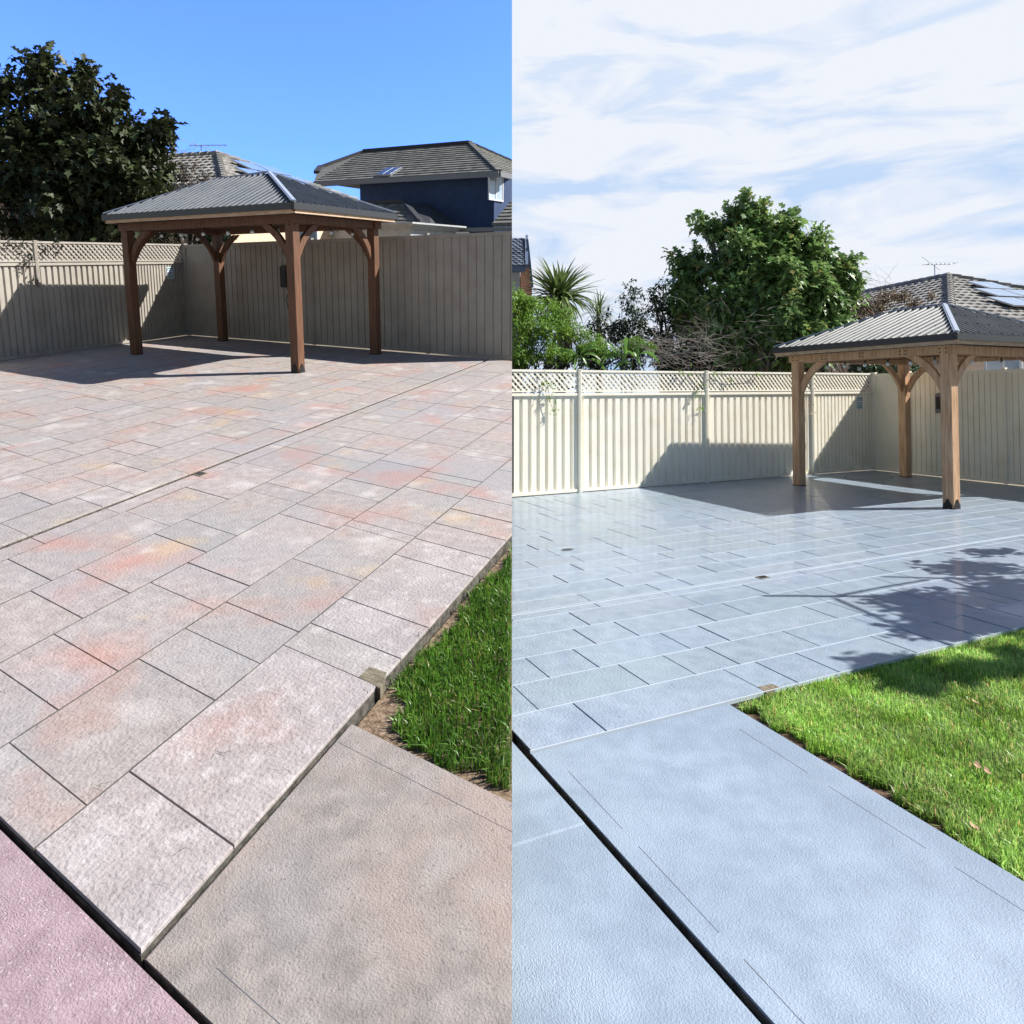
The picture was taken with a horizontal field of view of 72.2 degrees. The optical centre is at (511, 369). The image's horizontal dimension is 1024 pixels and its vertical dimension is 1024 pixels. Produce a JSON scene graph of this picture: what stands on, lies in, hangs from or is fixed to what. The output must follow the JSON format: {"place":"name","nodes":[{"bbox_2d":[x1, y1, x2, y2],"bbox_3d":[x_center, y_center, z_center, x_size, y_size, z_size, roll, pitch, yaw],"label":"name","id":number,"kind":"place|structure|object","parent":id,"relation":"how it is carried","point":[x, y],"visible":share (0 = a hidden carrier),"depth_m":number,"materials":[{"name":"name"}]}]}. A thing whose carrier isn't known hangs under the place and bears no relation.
{"place":"outdoors","nodes":[
{"label":"outdoors","id":0,"kind":"place"},
{"bbox_2d":[0,830,197,1023],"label":"pink path","id":1,"kind":"structure","parent":0,"point":[65,958],"depth_m":1.72,"materials":[{"name":"concrete"}]},
{"bbox_2d":[0,335,511,970],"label":"patterned paving","id":2,"kind":"structure","parent":0,"point":[188,695],"depth_m":3.88,"materials":[{"name":"grey stone"}]},
{"bbox_2d":[0,240,187,360],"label":"steel fence","id":3,"kind":"object","parent":2,"relation":"on","point":[80,304],"visible":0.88,"depth_m":13.02,"materials":[{"name":"beige metal"}]},
{"bbox_2d":[5,238,63,287],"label":"trailing vine","id":4,"kind":"object","parent":3,"relation":"attached to","point":[31,259],"visible":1,"depth_m":11.99,"materials":[{"name":"green plant"}]},
{"bbox_2d":[167,267,173,278],"bbox_3d":[-7.360,-2.085,15.115,0.019,0.250,0.196,4,9,19],"label":"fence sign","id":5,"kind":"object","parent":3,"relation":"attached to","point":[170,272],"visible":1,"depth_m":15.11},
{"bbox_2d":[192,471,207,475],"bbox_3d":[-2.509,0.847,5.637,0.109,0.036,0.109,3,9,19],"label":"drain outlet","id":6,"kind":"object","parent":2,"relation":"on","point":[199,473],"visible":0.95,"depth_m":5.62,"materials":[{"name":"black metal"}]},
{"bbox_2d":[101,171,397,373],"bbox_3d":[-4.569,-1.837,12.380,4.559,3.160,3.661,3,9,19],"label":"gazebo","id":7,"kind":"object","parent":2,"relation":"on","point":[268,201],"visible":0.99,"depth_m":11.55,"materials":[{"name":"brown wood"}]},
{"bbox_2d":[151,225,364,240],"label":"string lights","id":8,"kind":"object","parent":7,"relation":"hanging from","point":[228,233],"visible":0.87,"depth_m":11.44,"materials":[{"name":"black plastic"}]},
{"bbox_2d":[182,231,511,359],"bbox_3d":[-3.597,-1.474,13.745,8.261,2.715,0.441,-1,-2,27],"label":"steel fence","id":9,"kind":"object","parent":2,"relation":"on","point":[448,294],"visible":0.81,"depth_m":13.22,"materials":[{"name":"beige metal"}]},
{"bbox_2d":[280,265,287,304],"bbox_3d":[-4.569,-1.661,14.143,0.173,0.880,0.134,3,9,19],"label":"power box","id":10,"kind":"object","parent":9,"relation":"attached to","point":[283,275],"visible":0.65,"depth_m":14.05,"materials":[{"name":"black metal"}]},
{"bbox_2d":[0,335,511,361],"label":"ground","id":11,"kind":"structure","parent":0,"point":[288,342],"depth_m":14.23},
{"bbox_2d":[0,40,190,262],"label":"fig tree","id":12,"kind":"object","parent":11,"relation":"on","point":[56,167],"visible":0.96,"depth_m":16.08,"materials":[{"name":"green plant"}]},
{"bbox_2d":[0,185,193,262],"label":"hedge shrub","id":13,"kind":"object","parent":11,"relation":"on","point":[174,236],"visible":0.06,"depth_m":17.34,"materials":[{"name":"green plant"}]},
{"bbox_2d":[0,150,358,262],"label":"tiled house","id":14,"kind":"structure","parent":11,"relation":"on","point":[220,164],"depth_m":23.24,"materials":[{"name":"tile"}]},
{"bbox_2d":[179,139,226,150],"bbox_3d":[-12.104,-8.278,27.355,1.843,1.216,0.576,1,-2,-15],"label":"aerial","id":15,"kind":"object","parent":14,"relation":"attached to","point":[205,145],"visible":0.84,"depth_m":27.38,"materials":[{"name":"metal"}]},
{"bbox_2d":[234,167,259,174],"bbox_3d":[-8.437,-6.446,23.113,0.900,0.391,1.031,3,9,19],"label":"solar panel","id":16,"kind":"object","parent":14,"relation":"on","point":[245,170],"visible":0.44,"depth_m":22.92,"materials":[{"name":"glass"}]},
{"bbox_2d":[231,159,267,170],"bbox_3d":[-8.967,-7.012,24.212,0.900,0.391,1.031,3,9,19],"label":"solar panel","id":17,"kind":"object","parent":14,"relation":"on","point":[251,166],"visible":0.96,"depth_m":24.05,"materials":[{"name":"glass"}]},
{"bbox_2d":[253,163,290,175],"bbox_3d":[-8.585,-7.161,25.179,0.900,0.391,1.031,3,9,19],"label":"solar panel","id":18,"kind":"object","parent":14,"relation":"on","point":[272,169],"visible":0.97,"depth_m":25.13,"materials":[{"name":"glass"}]},
{"bbox_2d":[284,175,309,184],"bbox_3d":[-7.673,-6.746,25.046,0.900,0.391,1.031,3,9,19],"label":"solar panel","id":19,"kind":"object","parent":14,"relation":"on","point":[296,178],"visible":0.37,"depth_m":25.25,"materials":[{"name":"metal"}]},
{"bbox_2d":[299,231,318,239],"bbox_3d":[-6.038,-3.842,20.308,1.042,1.160,0.106,3,9,19],"label":"window","id":20,"kind":"structure","parent":14,"relation":"in","point":[315,234],"depth_m":20.15,"materials":[{"name":"white glass"}]},
{"bbox_2d":[164,160,229,244],"bbox_3d":[-8.093,-3.208,17.758,2.325,4.253,1.279,0,-2,-2],"label":"dry creeper","id":21,"kind":"object","parent":11,"relation":"on","point":[186,180],"visible":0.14,"depth_m":17.79,"materials":[{"name":"brown plant"}]},
{"bbox_2d":[185,235,237,244],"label":"bush","id":22,"kind":"object","parent":11,"relation":"on","point":[209,238],"visible":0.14,"depth_m":18.08,"materials":[{"name":"green plant"}]},
{"bbox_2d":[332,222,466,238],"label":"outbuilding","id":23,"kind":"structure","parent":11,"relation":"on","point":[402,229],"depth_m":25.12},
{"bbox_2d":[313,140,511,233],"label":"two storey house","id":24,"kind":"structure","parent":11,"relation":"on","point":[467,184],"depth_m":32.15,"materials":[{"name":"grey tile"}]},
{"bbox_2d":[375,167,393,176],"bbox_3d":[-6.001,-9.378,33.278,0.595,0.552,1.047,3,9,19],"label":"roof window","id":25,"kind":"structure","parent":24,"relation":"in","point":[387,169],"depth_m":33.09,"materials":[{"name":"glass"}]},
{"bbox_2d":[382,167,402,176],"bbox_3d":[-5.620,-9.305,33.019,0.595,0.552,1.047,3,9,19],"label":"roof window","id":26,"kind":"structure","parent":24,"relation":"in","point":[394,170],"depth_m":32.86,"materials":[{"name":"glass"}]},
{"bbox_2d":[488,177,503,201],"bbox_3d":[-0.706,-8.004,30.770,0.251,1.170,1.316,3,9,19],"label":"window","id":27,"kind":"structure","parent":24,"relation":"in","point":[495,184],"depth_m":30.75,"materials":[{"name":"white glass"}]},
{"bbox_2d":[512,235,533,392],"bbox_3d":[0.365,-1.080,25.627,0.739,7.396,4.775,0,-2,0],"label":"terracotta house","id":28,"kind":"structure","parent":11,"relation":"on","point":[521,261],"depth_m":24.02,"materials":[{"name":"grey tile"}]},
{"bbox_2d":[144,724,511,1023],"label":"concrete path","id":29,"kind":"structure","parent":0,"point":[347,885],"depth_m":1.88,"materials":[{"name":"grey concrete"}]},
{"bbox_2d":[217,742,511,1023],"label":"path border line","id":30,"kind":"object","parent":29,"relation":"on","point":[399,773],"visible":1,"depth_m":2.18,"materials":[{"name":"grey concrete"}]},
{"bbox_2d":[357,542,511,802],"bbox_3d":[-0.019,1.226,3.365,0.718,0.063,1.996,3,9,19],"label":"grass","id":31,"kind":"structure","parent":0,"point":[460,631],"depth_m":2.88,"materials":[{"name":"green plant"}]},
{"bbox_2d":[359,666,386,701],"bbox_3d":[-0.571,1.320,2.917,0.122,0.091,0.120,3,9,19],"label":"timber block","id":32,"kind":"object","parent":31,"relation":"on","point":[374,676],"depth_m":2.91,"materials":[{"name":"beige wood"}]},
{"bbox_2d":[0,0,1023,392],"label":"sky","id":33,"kind":"structure","parent":0,"point":[896,125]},
{"bbox_2d":[512,742,584,846],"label":"side path","id":34,"kind":"structure","parent":0,"point":[541,808],"depth_m":2.77,"materials":[{"name":"grey concrete"}]},
{"bbox_2d":[512,824,760,1023],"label":"path","id":35,"kind":"structure","parent":0,"point":[598,937],"depth_m":2.05,"materials":[{"name":"grey concrete"}]},
{"bbox_2d":[512,470,1023,760],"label":"patterned paving","id":36,"kind":"structure","parent":0,"point":[635,607],"depth_m":5.87,"materials":[{"name":"grey stone"}]},
{"bbox_2d":[561,548,573,550],"bbox_3d":[0.581,1.887,7.324,0.148,0.026,0.102,1,-2,-14],"label":"drain cover","id":37,"kind":"object","parent":36,"relation":"on","point":[568,549],"visible":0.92,"depth_m":7.32,"materials":[{"name":"metal"}]},
{"bbox_2d":[512,369,873,496],"bbox_3d":[3.915,1.035,13.149,8.875,2.102,0.089,1,-2,-28],"label":"steel fence","id":38,"kind":"object","parent":36,"relation":"on","point":[580,441],"visible":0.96,"depth_m":12.62,"materials":[{"name":"beige metal"}]},
{"bbox_2d":[541,370,558,414],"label":"trailing vine","id":39,"kind":"object","parent":38,"relation":"attached to","point":[547,383],"visible":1,"depth_m":11.35,"materials":[{"name":"green plant"}]},
{"bbox_2d":[512,281,657,392],"bbox_3d":[1.403,0.209,13.611,2.878,3.792,1.230,0,-2,-4],"label":"green creeper","id":40,"kind":"object","parent":38,"relation":"on","point":[524,311],"visible":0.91,"depth_m":13.47,"materials":[{"name":"green plant"}]},
{"bbox_2d":[616,314,747,378],"bbox_3d":[3.187,-0.458,13.382,2.557,1.282,0.923,0,-2,3],"label":"dead vine","id":41,"kind":"object","parent":38,"relation":"on","point":[676,358],"visible":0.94,"depth_m":13.31,"materials":[{"name":"brown plant"}]},
{"bbox_2d":[677,362,705,412],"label":"trailing vine","id":42,"kind":"object","parent":38,"relation":"attached to","point":[702,408],"visible":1,"depth_m":12.82,"materials":[{"name":"green plant"}]},
{"bbox_2d":[712,370,762,383],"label":"trailing vine","id":43,"kind":"object","parent":38,"relation":"attached to","point":[737,378],"visible":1,"depth_m":13.21,"materials":[{"name":"green plant"}]},
{"bbox_2d":[857,397,862,408],"bbox_3d":[7.439,0.713,15.012,0.196,0.250,0.008,1,-2,-28],"label":"fence sign","id":44,"kind":"object","parent":38,"relation":"attached to","point":[859,402],"visible":1,"depth_m":15.01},
{"bbox_2d":[755,575,769,578],"bbox_3d":[2.226,1.855,6.230,0.112,0.036,0.071,1,-2,-27],"label":"drain outlet","id":45,"kind":"object","parent":36,"relation":"on","point":[762,577],"visible":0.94,"depth_m":6.21,"materials":[{"name":"black metal"}]},
{"bbox_2d":[844,475,892,479],"bbox_3d":[6.990,2.114,13.755,1.104,0.014,0.739,1,-2,-14],"label":"manhole cover","id":46,"kind":"object","parent":36,"relation":"on","point":[869,477],"visible":0.98,"depth_m":13.72,"materials":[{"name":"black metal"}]},
{"bbox_2d":[772,303,1023,509],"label":"gazebo","id":47,"kind":"object","parent":36,"relation":"on","point":[946,335],"visible":0.98,"depth_m":11.11,"materials":[{"name":"brown wood"}]},
{"bbox_2d":[826,356,1020,370],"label":"string lights","id":48,"kind":"object","parent":47,"relation":"hanging from","point":[910,362],"visible":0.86,"depth_m":11.08,"materials":[{"name":"black plastic"}]},
{"bbox_2d":[872,368,1023,484],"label":"steel fence","id":49,"kind":"object","parent":36,"relation":"on","point":[991,422],"visible":0.69,"depth_m":13.38,"materials":[{"name":"beige metal"}]},
{"bbox_2d":[935,393,940,412],"bbox_3d":[8.432,0.872,13.786,0.117,0.840,0.170,1,-2,-26],"label":"power box","id":50,"kind":"object","parent":49,"relation":"attached to","point":[937,403],"visible":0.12,"depth_m":13.79,"materials":[{"name":"black metal"}]},
{"bbox_2d":[512,470,1023,497],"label":"ground","id":51,"kind":"structure","parent":0,"point":[758,478],"depth_m":13.95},
{"bbox_2d":[522,255,606,392],"bbox_3d":[1.026,-0.177,14.936,1.974,4.650,1.865,1,-2,-14],"label":"yucca","id":52,"kind":"object","parent":51,"relation":"on","point":[557,287],"visible":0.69,"depth_m":14.79,"materials":[{"name":"green plant"}]},
{"bbox_2d":[557,341,605,392],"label":"broadleaf plant","id":53,"kind":"object","parent":51,"relation":"on","point":[589,346],"visible":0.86,"depth_m":12.71,"materials":[{"name":"green plant"}]},
{"bbox_2d":[512,312,676,392],"bbox_3d":[1.691,0.423,14.925,3.404,3.469,2.304,0,-2,-1],"label":"understory shrub","id":54,"kind":"object","parent":51,"relation":"on","point":[613,339],"visible":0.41,"depth_m":14.26,"materials":[{"name":"green plant"}]},
{"bbox_2d":[578,288,620,392],"bbox_3d":[2.207,0.086,17.952,1.148,4.337,1.277,1,-2,-14],"label":"palm","id":55,"kind":"object","parent":51,"relation":"on","point":[597,309],"visible":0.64,"depth_m":17.90,"materials":[{"name":"green plant"}]},
{"bbox_2d":[606,278,652,392],"bbox_3d":[2.774,0.024,16.468,1.254,4.364,0.790,1,-2,-14],"label":"sapling","id":56,"kind":"object","parent":51,"relation":"on","point":[632,311],"visible":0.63,"depth_m":16.46,"materials":[{"name":"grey plant"}]},
{"bbox_2d":[600,337,658,392],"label":"broadleaf plant","id":57,"kind":"object","parent":51,"relation":"on","point":[624,354],"visible":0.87,"depth_m":12.70,"materials":[{"name":"green plant"}]},
{"bbox_2d":[638,277,839,391],"bbox_3d":[5.131,0.065,15.879,4.679,4.282,1.290,0,-2,-5],"label":"dark shrub","id":58,"kind":"object","parent":51,"relation":"on","point":[661,303],"visible":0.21,"depth_m":15.71,"materials":[{"name":"green plant"}]},
{"bbox_2d":[660,186,870,391],"bbox_3d":[5.534,-0.908,14.981,4.657,6.132,2.302,0,-2,1],"label":"fig tree","id":59,"kind":"object","parent":51,"relation":"on","point":[772,259],"visible":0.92,"depth_m":14.72,"materials":[{"name":"green plant"}]},
{"bbox_2d":[657,290,793,370],"bbox_3d":[4.343,-0.825,14.043,2.934,1.825,0.846,0,-2,3],"label":"dead vine","id":60,"kind":"object","parent":59,"relation":"attached to","point":[732,328],"visible":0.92,"depth_m":13.96,"materials":[{"name":"brown plant"}]},
{"bbox_2d":[646,272,1023,391],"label":"tiled house","id":61,"kind":"structure","parent":51,"relation":"on","point":[953,288],"depth_m":22.46,"materials":[{"name":"tile"}]},
{"bbox_2d":[922,257,957,274],"bbox_3d":[17.086,-3.786,28.320,1.835,1.384,0.564,1,-2,-14],"label":"aerial","id":62,"kind":"object","parent":61,"relation":"attached to","point":[933,264],"visible":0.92,"depth_m":28.31,"materials":[{"name":"metal"}]},
{"bbox_2d":[966,281,1015,289],"bbox_3d":[15.315,-2.695,22.449,1.010,0.396,0.875,1,-2,-14],"label":"solar panel","id":63,"kind":"object","parent":61,"relation":"on","point":[990,285],"visible":1,"depth_m":22.36,"materials":[{"name":"glass"}]},
{"bbox_2d":[973,288,1023,297],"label":"solar panel","id":64,"kind":"object","parent":61,"relation":"on","point":[999,292],"visible":1,"depth_m":21.27,"materials":[{"name":"glass"}]},
{"bbox_2d":[984,360,1023,369],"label":"window","id":65,"kind":"structure","parent":61,"relation":"in","point":[1011,364],"depth_m":17.24,"materials":[{"name":"white glass"}]},
{"bbox_2d":[986,296,1023,306],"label":"solar panel","id":66,"kind":"object","parent":61,"relation":"on","point":[1012,301],"visible":1,"depth_m":20.23,"materials":[{"name":"glass"}]},
{"bbox_2d":[1002,289,1023,295],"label":"solar panel","id":67,"kind":"object","parent":61,"relation":"on","point":[1019,292],"visible":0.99,"depth_m":21.73,"materials":[{"name":"glass"}]},
{"bbox_2d":[847,364,920,387],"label":"bush","id":68,"kind":"object","parent":51,"relation":"on","point":[871,368],"visible":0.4,"depth_m":16.05,"materials":[{"name":"green plant"}]},
{"bbox_2d":[836,288,936,388],"bbox_3d":[8.542,0.106,16.420,4.061,4.214,1.202,1,-2,-14],"label":"dry creeper","id":69,"kind":"object","parent":51,"relation":"on","point":[863,310],"visible":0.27,"depth_m":16.41,"materials":[{"name":"brown plant"}]},
{"bbox_2d":[857,264,913,306],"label":"dead vine","id":70,"kind":"object","parent":69,"relation":"attached to","point":[880,285],"visible":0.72,"depth_m":16.12,"materials":[{"name":"brown plant"}]},
{"bbox_2d":[530,704,1023,1023],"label":"concrete path","id":71,"kind":"structure","parent":0,"point":[812,896],"depth_m":2.37,"materials":[{"name":"grey concrete"}]},
{"bbox_2d":[570,730,1023,1023],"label":"path border line","id":72,"kind":"object","parent":71,"relation":"on","point":[716,929],"visible":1,"depth_m":2.39,"materials":[{"name":"grey concrete"}]},
{"bbox_2d":[738,625,1023,880],"bbox_3d":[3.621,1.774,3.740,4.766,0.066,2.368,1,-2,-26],"label":"grass","id":73,"kind":"structure","parent":0,"point":[998,738],"depth_m":3.43,"materials":[{"name":"green plant"}]},
{"bbox_2d":[758,684,779,697],"bbox_3d":[1.415,1.804,3.880,0.126,0.091,0.074,1,-2,-33],"label":"timber block","id":74,"kind":"object","parent":73,"relation":"on","point":[770,687],"depth_m":3.87,"materials":[{"name":"beige wood"}]},
{"bbox_2d":[969,821,979,829],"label":"fallen leaf","id":75,"kind":"object","parent":73,"relation":"on","point":[972,824],"visible":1,"depth_m":2.62,"materials":[{"name":"beige plant"}]},
{"bbox_2d":[974,761,980,767],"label":"fallen leaf","id":76,"kind":"object","parent":73,"relation":"on","point":[976,764],"visible":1,"depth_m":3.06,"materials":[{"name":"brown plant"}]},
{"bbox_2d":[984,766,990,773],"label":"fallen leaf","id":77,"kind":"object","parent":73,"relation":"on","point":[987,770],"visible":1,"depth_m":3.01,"materials":[{"name":"brown plant"}]}
]}

